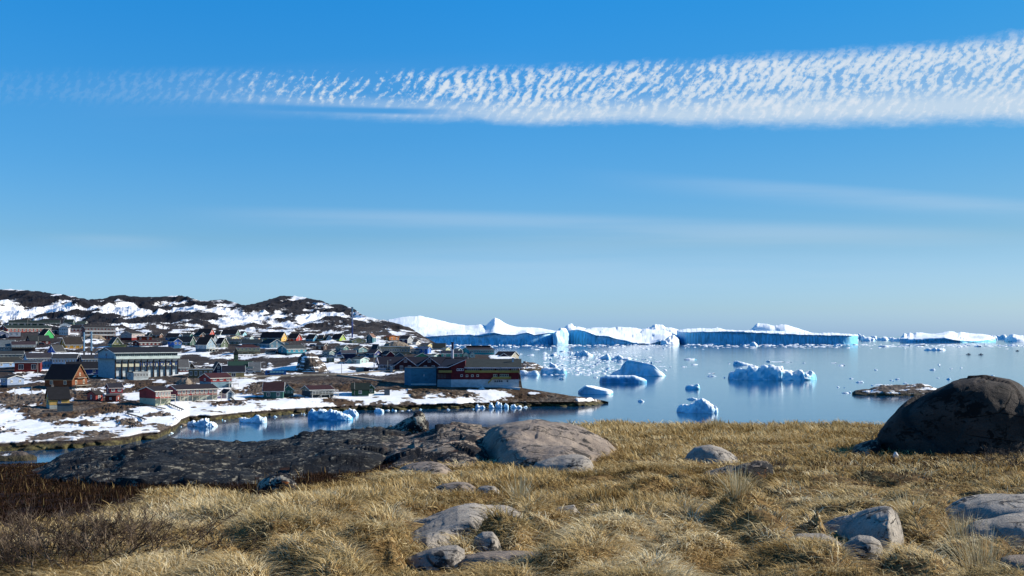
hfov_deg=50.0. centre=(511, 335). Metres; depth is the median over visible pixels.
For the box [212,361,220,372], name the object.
house
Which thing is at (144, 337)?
house
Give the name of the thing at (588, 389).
iceberg
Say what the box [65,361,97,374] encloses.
house
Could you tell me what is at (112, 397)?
shed
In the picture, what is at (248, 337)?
house
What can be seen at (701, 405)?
iceberg
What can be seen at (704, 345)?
brash ice
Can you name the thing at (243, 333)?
house
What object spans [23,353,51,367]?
row house
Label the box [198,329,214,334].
house
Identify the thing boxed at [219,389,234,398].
shed
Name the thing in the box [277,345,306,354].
house
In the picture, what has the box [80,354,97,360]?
row house
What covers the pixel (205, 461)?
rock outcrop
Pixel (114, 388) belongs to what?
house
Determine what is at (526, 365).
rocky point
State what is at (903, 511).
grass tussock
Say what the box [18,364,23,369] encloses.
window
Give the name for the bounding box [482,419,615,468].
rock dome
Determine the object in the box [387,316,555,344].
iceberg
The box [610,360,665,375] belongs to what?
iceberg
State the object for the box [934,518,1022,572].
grass tussock
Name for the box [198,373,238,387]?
house
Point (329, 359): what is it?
house
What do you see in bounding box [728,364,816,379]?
iceberg
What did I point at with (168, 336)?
house
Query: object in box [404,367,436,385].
warehouse
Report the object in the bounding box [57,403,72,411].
shed
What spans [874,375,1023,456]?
boulder
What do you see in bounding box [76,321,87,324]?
house
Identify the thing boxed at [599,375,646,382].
iceberg
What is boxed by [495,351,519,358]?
house
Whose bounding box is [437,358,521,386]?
hotel
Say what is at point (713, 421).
grass tussock
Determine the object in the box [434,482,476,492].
rock
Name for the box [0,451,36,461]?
headland
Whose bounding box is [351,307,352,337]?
chimney stack
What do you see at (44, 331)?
house
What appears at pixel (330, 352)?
house
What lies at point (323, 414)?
iceberg
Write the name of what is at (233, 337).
house
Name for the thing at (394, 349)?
school building
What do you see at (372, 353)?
house
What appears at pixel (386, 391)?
shed
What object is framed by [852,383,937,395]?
islet
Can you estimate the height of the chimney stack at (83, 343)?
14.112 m
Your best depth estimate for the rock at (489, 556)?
7.87 m
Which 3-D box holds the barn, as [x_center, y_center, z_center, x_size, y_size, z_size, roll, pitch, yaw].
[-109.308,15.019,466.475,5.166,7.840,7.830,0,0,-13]
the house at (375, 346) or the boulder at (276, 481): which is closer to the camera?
the boulder at (276, 481)
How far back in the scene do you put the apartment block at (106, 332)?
698.70 m
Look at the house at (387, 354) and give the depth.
546.86 m
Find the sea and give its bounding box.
[0,336,1023,463]
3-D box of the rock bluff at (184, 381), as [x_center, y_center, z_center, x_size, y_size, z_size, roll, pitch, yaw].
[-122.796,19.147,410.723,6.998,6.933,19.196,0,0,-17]
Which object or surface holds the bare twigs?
on the ground at (800, 557)
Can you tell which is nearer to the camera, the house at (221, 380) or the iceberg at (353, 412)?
the iceberg at (353, 412)
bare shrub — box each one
[0,488,262,575]
[754,450,796,468]
[944,444,1023,468]
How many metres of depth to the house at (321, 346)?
603.21 m
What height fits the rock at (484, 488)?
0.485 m
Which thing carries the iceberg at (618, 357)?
on the sea
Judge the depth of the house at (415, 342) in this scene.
649.53 m
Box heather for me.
[0,450,1023,575]
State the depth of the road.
449.03 m
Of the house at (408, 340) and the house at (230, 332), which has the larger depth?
the house at (230, 332)
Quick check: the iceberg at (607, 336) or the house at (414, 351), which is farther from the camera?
the iceberg at (607, 336)
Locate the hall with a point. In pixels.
(234, 363)
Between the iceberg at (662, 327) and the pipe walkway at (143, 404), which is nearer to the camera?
the pipe walkway at (143, 404)
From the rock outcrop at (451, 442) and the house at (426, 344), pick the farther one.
the house at (426, 344)
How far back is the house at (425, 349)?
572.97 m
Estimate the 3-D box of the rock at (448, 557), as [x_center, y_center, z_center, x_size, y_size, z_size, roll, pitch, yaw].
[-0.566,1.798,8.100,0.441,0.506,0.413,0,0,0]
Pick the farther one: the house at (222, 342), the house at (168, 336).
the house at (168, 336)
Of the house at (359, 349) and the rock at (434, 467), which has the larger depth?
the house at (359, 349)
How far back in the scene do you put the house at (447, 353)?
545.89 m
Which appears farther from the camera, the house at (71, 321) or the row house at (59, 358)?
the house at (71, 321)
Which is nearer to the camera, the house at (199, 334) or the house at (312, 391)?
the house at (312, 391)
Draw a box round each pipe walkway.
[119,398,165,408]
[125,413,146,419]
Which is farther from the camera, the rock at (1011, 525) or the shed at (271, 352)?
the shed at (271, 352)
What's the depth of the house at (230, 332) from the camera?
741.13 m
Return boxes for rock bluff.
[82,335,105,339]
[176,378,191,384]
[296,352,327,371]
[384,341,412,348]
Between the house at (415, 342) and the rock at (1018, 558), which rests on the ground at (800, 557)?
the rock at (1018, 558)
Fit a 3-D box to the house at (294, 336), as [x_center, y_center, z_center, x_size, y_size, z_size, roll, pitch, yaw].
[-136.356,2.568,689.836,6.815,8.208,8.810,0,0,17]
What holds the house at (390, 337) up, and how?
on the terrain at (29, 422)
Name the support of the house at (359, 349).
on the terrain at (29, 422)
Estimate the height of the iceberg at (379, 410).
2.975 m
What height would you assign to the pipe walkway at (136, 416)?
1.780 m
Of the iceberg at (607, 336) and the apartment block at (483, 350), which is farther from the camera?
the iceberg at (607, 336)
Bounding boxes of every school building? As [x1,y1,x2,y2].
[0,325,50,331]
[8,320,59,324]
[380,346,401,353]
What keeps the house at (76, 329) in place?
on the terrain at (29, 422)
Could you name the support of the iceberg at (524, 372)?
on the sea
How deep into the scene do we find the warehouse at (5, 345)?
593.76 m
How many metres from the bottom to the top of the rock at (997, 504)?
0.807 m
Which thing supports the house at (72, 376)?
on the terrain at (29, 422)
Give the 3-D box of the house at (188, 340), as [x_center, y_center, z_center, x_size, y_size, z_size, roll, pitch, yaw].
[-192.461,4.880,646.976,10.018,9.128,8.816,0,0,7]
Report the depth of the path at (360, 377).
436.90 m
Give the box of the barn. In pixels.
[248,362,260,371]
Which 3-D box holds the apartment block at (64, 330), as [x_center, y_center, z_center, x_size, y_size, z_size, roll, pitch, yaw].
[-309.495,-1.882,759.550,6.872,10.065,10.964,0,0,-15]
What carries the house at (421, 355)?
on the terrain at (29, 422)
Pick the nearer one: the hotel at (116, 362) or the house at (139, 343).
the hotel at (116, 362)
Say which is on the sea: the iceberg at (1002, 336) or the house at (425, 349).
the iceberg at (1002, 336)
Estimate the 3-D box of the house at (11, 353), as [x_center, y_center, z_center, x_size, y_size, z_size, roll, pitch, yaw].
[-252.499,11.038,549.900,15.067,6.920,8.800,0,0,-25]
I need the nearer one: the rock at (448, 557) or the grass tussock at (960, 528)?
the rock at (448, 557)
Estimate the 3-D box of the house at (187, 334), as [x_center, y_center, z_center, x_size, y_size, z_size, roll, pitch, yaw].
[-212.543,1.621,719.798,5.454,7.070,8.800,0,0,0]
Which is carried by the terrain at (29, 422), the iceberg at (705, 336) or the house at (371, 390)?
the house at (371, 390)
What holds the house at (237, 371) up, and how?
on the terrain at (29, 422)
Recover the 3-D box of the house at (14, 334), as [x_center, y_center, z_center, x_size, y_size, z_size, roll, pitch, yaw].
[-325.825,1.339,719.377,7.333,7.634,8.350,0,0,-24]
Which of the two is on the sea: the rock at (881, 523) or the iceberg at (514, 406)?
the iceberg at (514, 406)
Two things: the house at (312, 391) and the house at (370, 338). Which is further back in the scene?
the house at (370, 338)
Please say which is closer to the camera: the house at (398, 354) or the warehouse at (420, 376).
the warehouse at (420, 376)
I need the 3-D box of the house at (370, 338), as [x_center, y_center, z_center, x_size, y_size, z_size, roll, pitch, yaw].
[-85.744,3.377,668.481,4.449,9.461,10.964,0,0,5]
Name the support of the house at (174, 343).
on the terrain at (29, 422)
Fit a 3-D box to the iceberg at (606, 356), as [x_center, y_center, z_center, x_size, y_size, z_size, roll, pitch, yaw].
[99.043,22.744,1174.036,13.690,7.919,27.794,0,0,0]
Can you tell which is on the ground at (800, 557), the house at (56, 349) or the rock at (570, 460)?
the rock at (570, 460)
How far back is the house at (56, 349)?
571.56 m
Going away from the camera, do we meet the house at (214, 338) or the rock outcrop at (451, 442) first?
the rock outcrop at (451, 442)
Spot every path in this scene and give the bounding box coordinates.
[336,375,380,380]
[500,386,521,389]
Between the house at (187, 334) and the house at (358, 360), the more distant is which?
the house at (187, 334)
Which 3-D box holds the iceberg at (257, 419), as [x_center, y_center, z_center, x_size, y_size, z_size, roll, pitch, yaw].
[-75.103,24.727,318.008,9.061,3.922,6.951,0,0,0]
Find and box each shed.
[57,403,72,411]
[86,388,103,400]
[104,394,120,401]
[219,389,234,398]
[265,350,277,354]
[345,358,351,363]
[384,389,389,394]
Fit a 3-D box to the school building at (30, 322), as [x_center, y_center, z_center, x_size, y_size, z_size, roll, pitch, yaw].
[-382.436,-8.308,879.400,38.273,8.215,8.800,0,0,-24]
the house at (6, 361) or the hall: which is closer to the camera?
the hall
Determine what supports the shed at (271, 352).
on the terrain at (29, 422)
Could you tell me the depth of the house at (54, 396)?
334.38 m
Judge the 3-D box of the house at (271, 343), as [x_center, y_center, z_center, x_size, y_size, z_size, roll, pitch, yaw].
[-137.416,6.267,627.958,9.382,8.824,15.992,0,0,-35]
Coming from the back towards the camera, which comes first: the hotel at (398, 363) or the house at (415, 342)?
the house at (415, 342)
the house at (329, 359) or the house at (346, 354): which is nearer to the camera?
the house at (329, 359)
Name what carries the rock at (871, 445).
on the ground at (800, 557)
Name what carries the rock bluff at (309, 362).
on the terrain at (29, 422)
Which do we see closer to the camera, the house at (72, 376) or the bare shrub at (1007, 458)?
the bare shrub at (1007, 458)
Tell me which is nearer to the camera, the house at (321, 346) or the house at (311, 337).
the house at (321, 346)
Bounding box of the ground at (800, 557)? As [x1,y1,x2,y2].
[0,428,1023,575]
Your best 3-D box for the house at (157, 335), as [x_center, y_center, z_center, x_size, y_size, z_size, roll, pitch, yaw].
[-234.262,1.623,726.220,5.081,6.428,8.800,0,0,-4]
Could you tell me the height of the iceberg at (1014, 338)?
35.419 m
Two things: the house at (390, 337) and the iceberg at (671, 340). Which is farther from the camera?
the iceberg at (671, 340)
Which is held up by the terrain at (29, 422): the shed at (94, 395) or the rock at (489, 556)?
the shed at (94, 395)
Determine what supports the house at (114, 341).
on the terrain at (29, 422)
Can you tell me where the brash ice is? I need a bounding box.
[446,344,1023,374]
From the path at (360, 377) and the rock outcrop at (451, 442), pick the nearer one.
the rock outcrop at (451, 442)
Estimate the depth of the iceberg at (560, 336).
2929.51 m
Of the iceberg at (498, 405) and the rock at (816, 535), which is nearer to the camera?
the rock at (816, 535)
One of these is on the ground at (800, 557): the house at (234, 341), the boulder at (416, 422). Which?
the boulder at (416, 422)
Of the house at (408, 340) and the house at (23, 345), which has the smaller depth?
the house at (23, 345)
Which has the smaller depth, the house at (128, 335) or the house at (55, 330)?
the house at (128, 335)
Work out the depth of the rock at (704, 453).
19.45 m
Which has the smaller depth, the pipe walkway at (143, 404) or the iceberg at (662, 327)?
the pipe walkway at (143, 404)
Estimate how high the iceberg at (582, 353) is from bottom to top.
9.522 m
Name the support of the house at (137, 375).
on the terrain at (29, 422)
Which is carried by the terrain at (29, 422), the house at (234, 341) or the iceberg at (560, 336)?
the house at (234, 341)
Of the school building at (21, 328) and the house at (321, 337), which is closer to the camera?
the house at (321, 337)
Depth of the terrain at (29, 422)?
426.99 m
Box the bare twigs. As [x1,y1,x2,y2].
[854,422,881,440]
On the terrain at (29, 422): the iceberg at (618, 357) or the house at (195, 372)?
the house at (195, 372)
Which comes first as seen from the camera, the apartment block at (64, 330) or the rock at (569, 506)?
the rock at (569, 506)
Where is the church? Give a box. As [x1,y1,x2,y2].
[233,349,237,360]
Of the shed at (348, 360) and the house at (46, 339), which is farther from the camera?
the house at (46, 339)
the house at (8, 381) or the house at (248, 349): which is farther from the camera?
the house at (248, 349)
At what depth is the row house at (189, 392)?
359.38 m
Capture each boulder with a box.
[256,473,297,492]
[387,411,428,433]
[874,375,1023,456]
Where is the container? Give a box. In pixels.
[356,368,363,371]
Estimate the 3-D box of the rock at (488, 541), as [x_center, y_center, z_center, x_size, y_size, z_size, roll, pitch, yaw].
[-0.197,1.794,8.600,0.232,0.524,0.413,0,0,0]
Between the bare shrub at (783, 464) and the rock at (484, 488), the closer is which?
the rock at (484, 488)
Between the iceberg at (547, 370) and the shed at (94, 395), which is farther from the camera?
the iceberg at (547, 370)
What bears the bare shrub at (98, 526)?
on the ground at (800, 557)
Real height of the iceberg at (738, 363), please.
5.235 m
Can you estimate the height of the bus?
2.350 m
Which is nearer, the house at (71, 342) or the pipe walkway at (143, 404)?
the pipe walkway at (143, 404)
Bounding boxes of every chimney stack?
[83,332,84,354]
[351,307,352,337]
[451,342,453,357]
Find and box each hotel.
[95,347,180,378]
[373,357,467,369]
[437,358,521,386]
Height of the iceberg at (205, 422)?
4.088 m
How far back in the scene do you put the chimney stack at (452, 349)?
454.77 m
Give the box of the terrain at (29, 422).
[0,289,606,451]
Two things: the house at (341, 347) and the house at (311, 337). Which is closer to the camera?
the house at (341, 347)
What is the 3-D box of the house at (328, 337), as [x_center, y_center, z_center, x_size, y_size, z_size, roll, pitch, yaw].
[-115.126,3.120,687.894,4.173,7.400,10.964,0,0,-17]
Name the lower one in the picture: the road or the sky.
the road
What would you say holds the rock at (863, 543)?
on the ground at (800, 557)
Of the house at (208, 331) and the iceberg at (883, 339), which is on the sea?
the iceberg at (883, 339)
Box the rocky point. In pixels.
[519,361,543,369]
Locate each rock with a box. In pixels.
[397,461,451,475]
[406,545,464,570]
[411,503,521,548]
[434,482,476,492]
[460,550,537,570]
[473,531,501,552]
[477,486,498,492]
[534,454,593,472]
[557,505,579,515]
[684,445,738,463]
[703,460,772,481]
[789,533,842,546]
[823,506,903,555]
[843,535,882,560]
[852,439,880,455]
[945,493,1023,527]
[963,512,1023,551]
[999,555,1023,571]
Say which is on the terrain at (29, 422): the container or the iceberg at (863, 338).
the container
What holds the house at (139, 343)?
on the terrain at (29, 422)
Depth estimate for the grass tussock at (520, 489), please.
12.73 m
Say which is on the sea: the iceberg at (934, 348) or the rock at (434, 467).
the iceberg at (934, 348)
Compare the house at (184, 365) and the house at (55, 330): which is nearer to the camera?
the house at (184, 365)
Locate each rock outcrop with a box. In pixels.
[32,426,410,486]
[382,422,490,467]
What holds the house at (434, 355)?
on the terrain at (29, 422)
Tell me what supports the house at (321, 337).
on the terrain at (29, 422)
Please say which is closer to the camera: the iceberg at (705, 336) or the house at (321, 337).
the house at (321, 337)
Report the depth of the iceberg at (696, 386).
512.76 m
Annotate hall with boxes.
[228,361,252,369]
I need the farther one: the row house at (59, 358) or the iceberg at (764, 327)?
the iceberg at (764, 327)
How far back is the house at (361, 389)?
383.17 m
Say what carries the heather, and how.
on the ground at (800, 557)
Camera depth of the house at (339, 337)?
685.54 m
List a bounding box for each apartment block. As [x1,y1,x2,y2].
[59,326,69,334]
[81,324,115,339]
[462,346,494,354]
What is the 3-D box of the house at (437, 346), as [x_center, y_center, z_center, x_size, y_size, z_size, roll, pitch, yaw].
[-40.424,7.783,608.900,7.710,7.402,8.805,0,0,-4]
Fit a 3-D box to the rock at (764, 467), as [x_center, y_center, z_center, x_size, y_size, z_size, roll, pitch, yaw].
[3.269,2.173,15.971,1.052,0.720,1.052,0,0,0]
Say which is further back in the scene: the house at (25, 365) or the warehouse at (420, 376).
the house at (25, 365)
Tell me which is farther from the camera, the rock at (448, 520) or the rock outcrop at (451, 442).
the rock outcrop at (451, 442)
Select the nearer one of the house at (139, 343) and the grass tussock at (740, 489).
the grass tussock at (740, 489)
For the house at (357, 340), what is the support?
on the terrain at (29, 422)
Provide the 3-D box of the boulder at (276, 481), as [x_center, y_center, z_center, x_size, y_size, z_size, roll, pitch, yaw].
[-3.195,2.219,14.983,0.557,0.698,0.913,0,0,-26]
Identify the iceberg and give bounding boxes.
[187,418,217,426]
[239,415,266,422]
[308,409,352,420]
[343,408,358,415]
[374,408,383,412]
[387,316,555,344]
[495,401,502,407]
[510,404,521,407]
[520,370,538,374]
[540,367,566,373]
[553,328,568,344]
[564,323,679,344]
[574,350,593,355]
[578,385,612,394]
[599,354,610,358]
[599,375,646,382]
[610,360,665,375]
[611,355,631,359]
[647,324,677,334]
[660,335,678,344]
[676,398,717,412]
[677,328,857,343]
[685,384,699,388]
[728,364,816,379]
[733,361,749,364]
[751,323,807,331]
[861,336,874,340]
[875,337,888,340]
[900,331,995,342]
[925,347,944,349]
[997,334,1006,339]
[1004,334,1023,341]
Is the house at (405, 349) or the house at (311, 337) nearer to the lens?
the house at (405, 349)
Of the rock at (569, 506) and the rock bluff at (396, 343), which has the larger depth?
the rock bluff at (396, 343)
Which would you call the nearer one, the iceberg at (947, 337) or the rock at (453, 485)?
the rock at (453, 485)
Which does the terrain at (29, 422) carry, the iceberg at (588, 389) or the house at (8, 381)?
the house at (8, 381)
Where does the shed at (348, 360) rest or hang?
on the terrain at (29, 422)
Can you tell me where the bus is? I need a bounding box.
[265,370,285,374]
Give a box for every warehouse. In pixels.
[0,340,14,350]
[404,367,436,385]
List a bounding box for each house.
[0,330,8,337]
[0,351,23,356]
[0,357,22,367]
[0,375,24,387]
[9,332,20,337]
[11,341,36,350]
[13,360,42,371]
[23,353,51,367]
[25,335,50,344]
[38,328,54,337]
[43,364,90,388]
[45,385,70,408]
[47,345,65,352]
[51,327,58,334]
[51,354,78,363]
[59,336,82,348]
[63,319,75,324]
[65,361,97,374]
[70,326,81,332]
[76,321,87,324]
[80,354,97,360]
[104,383,123,395]
[108,337,122,346]
[120,331,144,339]
[127,371,148,379]
[132,340,160,346]
[136,336,151,339]
[137,386,175,405]
[152,333,162,337]
[165,333,181,339]
[167,338,181,348]
[167,384,221,401]
[177,336,195,345]
[178,359,189,371]
[182,333,192,335]
[188,368,212,377]
[193,332,205,336]
[195,337,215,351]
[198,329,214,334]
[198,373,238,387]
[204,335,217,341]
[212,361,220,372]
[216,338,228,347]
[221,330,240,334]
[221,365,245,377]
[227,336,240,338]
[227,339,240,343]
[236,344,260,353]
[240,331,246,335]
[241,339,261,345]
[243,336,253,338]
[259,339,283,347]
[260,332,287,341]
[262,382,285,398]
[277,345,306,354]
[284,384,294,396]
[287,333,302,340]
[300,385,338,397]
[305,334,317,340]
[315,343,327,349]
[317,335,325,340]
[321,350,335,354]
[325,335,332,340]
[326,357,334,362]
[332,334,345,340]
[335,345,348,350]
[341,350,356,358]
[349,337,366,343]
[351,357,368,363]
[351,383,369,395]
[353,346,367,352]
[366,334,376,342]
[366,349,381,357]
[369,383,375,393]
[371,344,381,351]
[381,351,394,356]
[383,335,399,340]
[394,352,404,356]
[399,336,412,344]
[401,346,409,353]
[410,349,420,353]
[411,340,420,344]
[414,353,428,356]
[418,346,431,353]
[420,343,431,346]
[428,354,440,356]
[432,343,445,349]
[440,350,462,356]
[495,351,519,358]
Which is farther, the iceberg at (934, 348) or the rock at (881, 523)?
the iceberg at (934, 348)
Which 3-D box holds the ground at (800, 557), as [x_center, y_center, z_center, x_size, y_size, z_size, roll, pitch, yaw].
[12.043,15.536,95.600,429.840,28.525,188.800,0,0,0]
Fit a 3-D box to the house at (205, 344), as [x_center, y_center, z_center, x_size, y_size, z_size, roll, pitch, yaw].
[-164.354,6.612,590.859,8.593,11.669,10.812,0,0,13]
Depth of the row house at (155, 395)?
341.68 m
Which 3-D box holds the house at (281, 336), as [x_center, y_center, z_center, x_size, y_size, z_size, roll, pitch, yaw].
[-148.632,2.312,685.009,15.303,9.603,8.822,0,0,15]
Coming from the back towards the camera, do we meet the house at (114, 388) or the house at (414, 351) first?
the house at (414, 351)
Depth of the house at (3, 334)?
719.62 m
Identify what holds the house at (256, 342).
on the terrain at (29, 422)
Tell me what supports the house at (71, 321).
on the terrain at (29, 422)
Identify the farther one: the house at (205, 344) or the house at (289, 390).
the house at (205, 344)
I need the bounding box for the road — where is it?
[239,370,403,377]
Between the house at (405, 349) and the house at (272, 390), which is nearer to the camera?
the house at (272, 390)
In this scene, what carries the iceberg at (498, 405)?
on the sea
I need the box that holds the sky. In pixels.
[0,0,1023,335]
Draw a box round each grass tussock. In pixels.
[488,474,541,501]
[698,417,730,428]
[707,460,764,498]
[884,486,937,512]
[934,505,990,541]
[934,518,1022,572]

